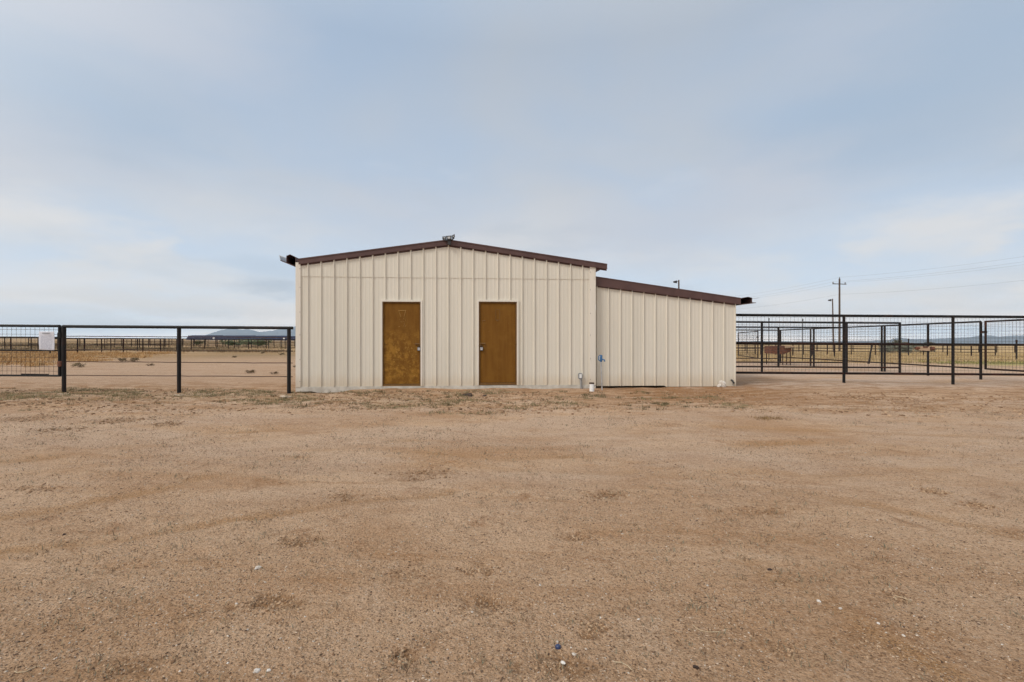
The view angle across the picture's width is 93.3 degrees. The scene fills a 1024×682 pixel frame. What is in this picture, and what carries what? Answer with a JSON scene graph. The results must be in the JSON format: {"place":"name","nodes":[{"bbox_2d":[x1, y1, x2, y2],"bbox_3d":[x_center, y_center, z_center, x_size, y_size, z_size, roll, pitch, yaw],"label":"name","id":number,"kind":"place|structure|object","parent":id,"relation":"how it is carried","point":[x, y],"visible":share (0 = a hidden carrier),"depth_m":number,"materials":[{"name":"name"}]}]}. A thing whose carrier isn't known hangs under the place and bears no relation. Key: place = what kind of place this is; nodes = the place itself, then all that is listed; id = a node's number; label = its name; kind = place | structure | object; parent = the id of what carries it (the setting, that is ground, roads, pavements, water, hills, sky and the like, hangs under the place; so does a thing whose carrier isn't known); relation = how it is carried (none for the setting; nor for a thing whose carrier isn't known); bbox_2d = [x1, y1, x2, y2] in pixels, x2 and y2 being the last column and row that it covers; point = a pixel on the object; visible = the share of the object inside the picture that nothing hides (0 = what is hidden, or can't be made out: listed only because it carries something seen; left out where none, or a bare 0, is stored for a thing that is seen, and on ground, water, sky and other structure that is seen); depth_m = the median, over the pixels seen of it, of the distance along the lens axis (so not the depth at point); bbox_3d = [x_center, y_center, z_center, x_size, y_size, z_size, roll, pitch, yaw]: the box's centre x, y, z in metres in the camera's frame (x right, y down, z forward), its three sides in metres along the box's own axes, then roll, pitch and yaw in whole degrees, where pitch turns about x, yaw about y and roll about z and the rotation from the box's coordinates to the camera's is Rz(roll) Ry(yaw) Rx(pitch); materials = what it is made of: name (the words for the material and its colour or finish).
{"place":"outdoors","nodes":[
{"label":"outdoors","id":0,"kind":"place"},
{"bbox_2d":[0,349,184,365],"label":"dry grass","id":1,"kind":"structure","parent":0,"point":[18,359],"depth_m":29.58,"materials":[{"name":"beige plant"}]},
{"bbox_2d":[207,326,295,335],"bbox_3d":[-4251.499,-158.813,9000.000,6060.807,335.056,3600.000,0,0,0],"label":"mountains","id":2,"kind":"structure","parent":0,"point":[280,332],"depth_m":8447.56,"materials":[{"name":"stone"}]},
{"bbox_2d":[0,338,1023,681],"bbox_3d":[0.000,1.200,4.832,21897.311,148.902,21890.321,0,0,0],"label":"ground","id":3,"kind":"structure","parent":0,"point":[220,494],"depth_m":3.15,"materials":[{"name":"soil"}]},
{"bbox_2d":[71,362,85,366],"bbox_3d":[-17.849,1.012,19.942,0.458,0.275,0.584,0,0,28],"label":"dry weed","id":4,"kind":"object","parent":3,"relation":"on","point":[77,364],"visible":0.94,"depth_m":19.86,"materials":[{"name":"beige plant"}]},
{"bbox_2d":[0,338,163,350],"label":"pipe fence","id":5,"kind":"object","parent":3,"relation":"on","point":[110,345],"visible":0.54,"depth_m":44.98,"materials":[{"name":"black metal"}]},
{"bbox_2d":[3,338,225,349],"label":"pipe fence","id":6,"kind":"object","parent":3,"relation":"on","point":[104,343],"visible":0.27,"depth_m":54.05,"materials":[{"name":"black metal"}]},
{"bbox_2d":[127,357,139,361],"bbox_3d":[-19.595,0.985,25.043,0.493,0.296,0.628,0,0,-2],"label":"dry weed","id":7,"kind":"object","parent":3,"relation":"on","point":[134,359],"visible":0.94,"depth_m":24.97,"materials":[{"name":"beige plant"}]},
{"bbox_2d":[0,341,295,352],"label":"scrub","id":8,"kind":"object","parent":3,"relation":"on","point":[127,347],"visible":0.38,"depth_m":54.54,"materials":[{"name":"brown plant"}]},
{"bbox_2d":[28,338,295,348],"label":"pipe fence","id":9,"kind":"object","parent":3,"relation":"on","point":[234,342],"visible":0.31,"depth_m":61.98,"materials":[{"name":"black metal"}]},
{"bbox_2d":[49,338,295,353],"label":"pipe fence","id":10,"kind":"object","parent":3,"relation":"on","point":[204,347],"visible":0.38,"depth_m":46.09,"materials":[{"name":"black metal"}]},
{"bbox_2d":[62,325,292,393],"bbox_3d":[-7.403,0.462,10.700,5.102,1.636,0.080,0,0,0],"label":"pipe fence","id":11,"kind":"object","parent":3,"relation":"on","point":[179,350],"visible":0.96,"depth_m":10.68,"materials":[{"name":"black metal"}]},
{"bbox_2d":[0,324,61,376],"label":"gate","id":12,"kind":"structure","parent":11,"relation":"attached to","point":[59,350],"depth_m":10.67,"materials":[{"name":"metal"}]},
{"bbox_2d":[39,331,54,349],"bbox_3d":[-10.249,-0.003,10.640,0.349,0.415,0.027,0,0,0],"label":"paper notice","id":13,"kind":"object","parent":12,"relation":"attached to","point":[46,340],"visible":1,"depth_m":10.64,"materials":[{"name":"white paper"}]},
{"bbox_2d":[107,339,294,346],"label":"pipe fence","id":14,"kind":"object","parent":3,"relation":"on","point":[193,341],"visible":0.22,"depth_m":73.98,"materials":[{"name":"black metal"}]},
{"bbox_2d":[115,338,293,344],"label":"pipe fence","id":15,"kind":"object","parent":3,"relation":"on","point":[174,342],"visible":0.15,"depth_m":99.98,"materials":[{"name":"black metal"}]},
{"bbox_2d":[189,335,222,340],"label":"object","id":16,"kind":"object","parent":3,"relation":"on","point":[208,337],"visible":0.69,"depth_m":300.24,"materials":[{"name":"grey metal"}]},
{"bbox_2d":[218,339,235,346],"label":"green bush","id":17,"kind":"object","parent":3,"relation":"on","point":[225,342],"visible":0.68,"depth_m":71.73,"materials":[{"name":"green plant"}]},
{"bbox_2d":[223,335,255,339],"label":"solar array","id":18,"kind":"object","parent":3,"relation":"on","point":[228,336],"visible":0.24,"depth_m":300.90,"materials":[{"name":"blue glass"}]},
{"bbox_2d":[237,340,254,344],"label":"green bush","id":19,"kind":"object","parent":3,"relation":"on","point":[244,341],"visible":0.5,"depth_m":71.07,"materials":[{"name":"green plant"}]},
{"bbox_2d":[254,338,273,344],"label":"green bush","id":20,"kind":"object","parent":3,"relation":"on","point":[262,343],"visible":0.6,"depth_m":69.49,"materials":[{"name":"green plant"}]},
{"bbox_2d":[256,336,286,338],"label":"solar array","id":21,"kind":"object","parent":3,"relation":"on","point":[271,336],"visible":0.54,"depth_m":301.02,"materials":[{"name":"blue glass"}]},
{"bbox_2d":[0,386,1023,681],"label":"weeds","id":22,"kind":"object","parent":3,"relation":"on","point":[196,394],"visible":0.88,"depth_m":4.32,"materials":[{"name":"brown plant"}]},
{"bbox_2d":[0,388,1023,681],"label":"soil clods","id":23,"kind":"object","parent":3,"relation":"on","point":[580,536],"visible":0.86,"depth_m":7.18,"materials":[{"name":"brown soil"}]},
{"bbox_2d":[279,240,755,392],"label":"metal shed","id":24,"kind":"structure","parent":3,"relation":"on","point":[371,318],"depth_m":12.11,"materials":[{"name":"beige metal"}]},
{"bbox_2d":[383,303,419,383],"bbox_3d":[-2.694,0.064,11.946,0.955,1.995,0.084,0,0,-5],"label":"door","id":25,"kind":"structure","parent":24,"relation":"in","point":[401,342],"depth_m":11.94,"materials":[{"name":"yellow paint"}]},
{"bbox_2d":[442,234,454,244],"bbox_3d":[-1.564,-2.506,11.909,0.315,0.262,0.104,0,0,0],"label":"floodlight","id":26,"kind":"object","parent":24,"relation":"attached to","point":[449,239],"visible":1,"depth_m":11.89,"materials":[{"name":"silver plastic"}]},
{"bbox_2d":[479,303,515,382],"bbox_3d":[-0.373,0.049,12.133,0.953,1.996,0.084,0,0,-5],"label":"door","id":27,"kind":"structure","parent":24,"relation":"in","point":[497,320],"depth_m":12.13,"materials":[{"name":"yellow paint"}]},
{"bbox_2d":[578,373,582,388],"bbox_3d":[1.737,1.034,12.226,0.116,0.439,0.064,0,0,-5],"label":"outlet box","id":28,"kind":"object","parent":24,"relation":"attached to","point":[580,376],"visible":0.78,"depth_m":12.21,"materials":[{"name":"white plastic"}]},
{"bbox_2d":[589,382,593,391],"bbox_3d":[1.937,1.155,11.750,0.128,0.291,0.126,0,0,0],"label":"pipe stub","id":29,"kind":"object","parent":3,"relation":"on","point":[591,386],"visible":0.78,"depth_m":11.70,"materials":[{"name":"white plastic"}]},
{"bbox_2d":[598,355,604,389],"bbox_3d":[2.217,0.835,11.941,0.182,0.987,0.072,0,0,24],"label":"yard hydrant","id":30,"kind":"object","parent":3,"relation":"on","point":[600,359],"visible":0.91,"depth_m":11.94,"materials":[{"name":"blue metal"}]},
{"bbox_2d":[717,380,725,386],"bbox_3d":[5.462,1.130,12.618,0.167,0.198,0.220,0,0,-38],"label":"rock","id":31,"kind":"object","parent":3,"relation":"on","point":[721,383],"visible":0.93,"depth_m":12.59,"materials":[{"name":"stone"}]},
{"bbox_2d":[736,329,776,358],"bbox_3d":[10.288,0.329,25.800,8.052,1.957,0.076,0,0,0],"label":"fence","id":32,"kind":"object","parent":3,"relation":"on","point":[757,354],"visible":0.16,"depth_m":25.77,"materials":[{"name":"metal"}]},
{"bbox_2d":[739,331,758,357],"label":"gate","id":33,"kind":"structure","parent":32,"relation":"attached to","point":[751,337],"depth_m":27.83,"materials":[{"name":"metal"}]},
{"bbox_2d":[751,414,785,419],"bbox_3d":[4.020,1.191,7.578,0.590,0.049,0.416,0,0,-10],"label":"grass clump","id":34,"kind":"object","parent":3,"relation":"on","point":[767,417],"visible":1,"depth_m":7.57,"materials":[{"name":"beige plant"}]},
{"bbox_2d":[764,346,790,364],"bbox_3d":[13.161,0.731,23.950,0.964,0.998,0.700,0,0,0],"label":"feed trough","id":35,"kind":"object","parent":3,"relation":"on","point":[771,350],"visible":0.59,"depth_m":23.62,"materials":[{"name":"brown metal"}]},
{"bbox_2d":[737,345,834,357],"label":"pipe fence","id":36,"kind":"object","parent":3,"relation":"on","point":[793,349],"visible":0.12,"depth_m":41.29,"materials":[{"name":"black metal"}]},
{"bbox_2d":[736,326,841,365],"bbox_3d":[10.288,0.326,20.800,8.052,1.956,0.076,0,0,0],"label":"fence","id":37,"kind":"object","parent":3,"relation":"on","point":[777,362],"visible":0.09,"depth_m":20.77,"materials":[{"name":"black metal"}]},
{"bbox_2d":[802,319,802,359],"bbox_3d":[18.040,-0.020,30.000,0.055,2.719,0.055,0,0,-23],"label":"stake","id":38,"kind":"object","parent":3,"relation":"on","point":[802,340],"visible":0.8,"depth_m":30.00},
{"bbox_2d":[736,321,900,372],"bbox_3d":[10.288,0.276,17.799,8.052,2.044,0.077,0,0,0],"label":"fence","id":39,"kind":"object","parent":3,"relation":"on","point":[846,349],"visible":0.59,"depth_m":17.77,"materials":[{"name":"metal"}]},
{"bbox_2d":[828,299,833,351],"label":"light pole","id":40,"kind":"object","parent":3,"relation":"on","point":[832,324],"visible":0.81,"depth_m":59.95,"materials":[{"name":"grey metal"}]},
{"bbox_2d":[832,277,845,350],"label":"utility pole","id":41,"kind":"object","parent":3,"relation":"on","point":[839,325],"visible":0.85,"depth_m":71.90,"materials":[{"name":"brown wood"}]},
{"bbox_2d":[747,256,1023,294],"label":"power wire","id":42,"kind":"object","parent":41,"relation":"attached to","point":[885,273],"visible":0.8,"depth_m":64.76,"materials":[{"name":"black metal"}]},
{"bbox_2d":[736,345,995,355],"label":"pipe fence","id":43,"kind":"object","parent":3,"relation":"on","point":[755,347],"visible":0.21,"depth_m":45.98,"materials":[{"name":"black metal"}]},
{"bbox_2d":[736,345,1022,352],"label":"pipe fence","id":44,"kind":"object","parent":3,"relation":"on","point":[960,349],"visible":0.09,"depth_m":65.98,"materials":[{"name":"black metal"}]},
{"bbox_2d":[736,314,1023,384],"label":"fence","id":45,"kind":"object","parent":3,"relation":"on","point":[953,344],"visible":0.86,"depth_m":13.27,"materials":[{"name":"metal"}]},
{"bbox_2d":[915,346,934,350],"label":"wooden block","id":46,"kind":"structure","parent":45,"relation":"hanging from","point":[927,348],"depth_m":13.24,"materials":[{"name":"brown wood"}]},
{"bbox_2d":[780,321,981,379],"bbox_3d":[14.299,0.349,20.257,0.074,1.933,11.086,0,0,0],"label":"fence","id":47,"kind":"object","parent":3,"relation":"on","point":[913,347],"visible":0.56,"depth_m":18.51,"materials":[{"name":"metal"}]},
{"bbox_2d":[981,319,1023,371],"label":"gate","id":48,"kind":"structure","parent":47,"relation":"attached to","point":[985,350],"depth_m":14.06,"materials":[{"name":"metal"}]},
{"bbox_2d":[878,342,907,352],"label":"scrub bush","id":49,"kind":"object","parent":3,"relation":"on","point":[903,346],"visible":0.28,"depth_m":57.45,"materials":[{"name":"brown plant"}]},
{"bbox_2d":[877,338,912,350],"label":"scrub bush","id":50,"kind":"object","parent":3,"relation":"on","point":[896,342],"visible":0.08,"depth_m":59.57,"materials":[{"name":"plant"}]},
{"bbox_2d":[1015,340,1017,359],"bbox_3d":[35.477,0.680,34.000,0.111,1.525,0.111,0,0,-23],"label":"stake","id":51,"kind":"object","parent":3,"relation":"on","point":[1015,350],"visible":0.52,"depth_m":34.02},
{"bbox_2d":[0,0,1023,341],"label":"sky","id":52,"kind":"structure","parent":0,"point":[160,160],"materials":[{"name":"blue"}]},
{"bbox_2d":[736,351,1022,363],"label":"field grass","id":53,"kind":"structure","parent":0,"point":[957,361],"depth_m":36.16,"materials":[{"name":"beige plant"}]},
{"bbox_2d":[737,335,1022,343],"bbox_3d":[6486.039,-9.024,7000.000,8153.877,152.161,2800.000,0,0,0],"label":"hills","id":54,"kind":"structure","parent":0,"point":[973,340],"depth_m":6556.65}
]}

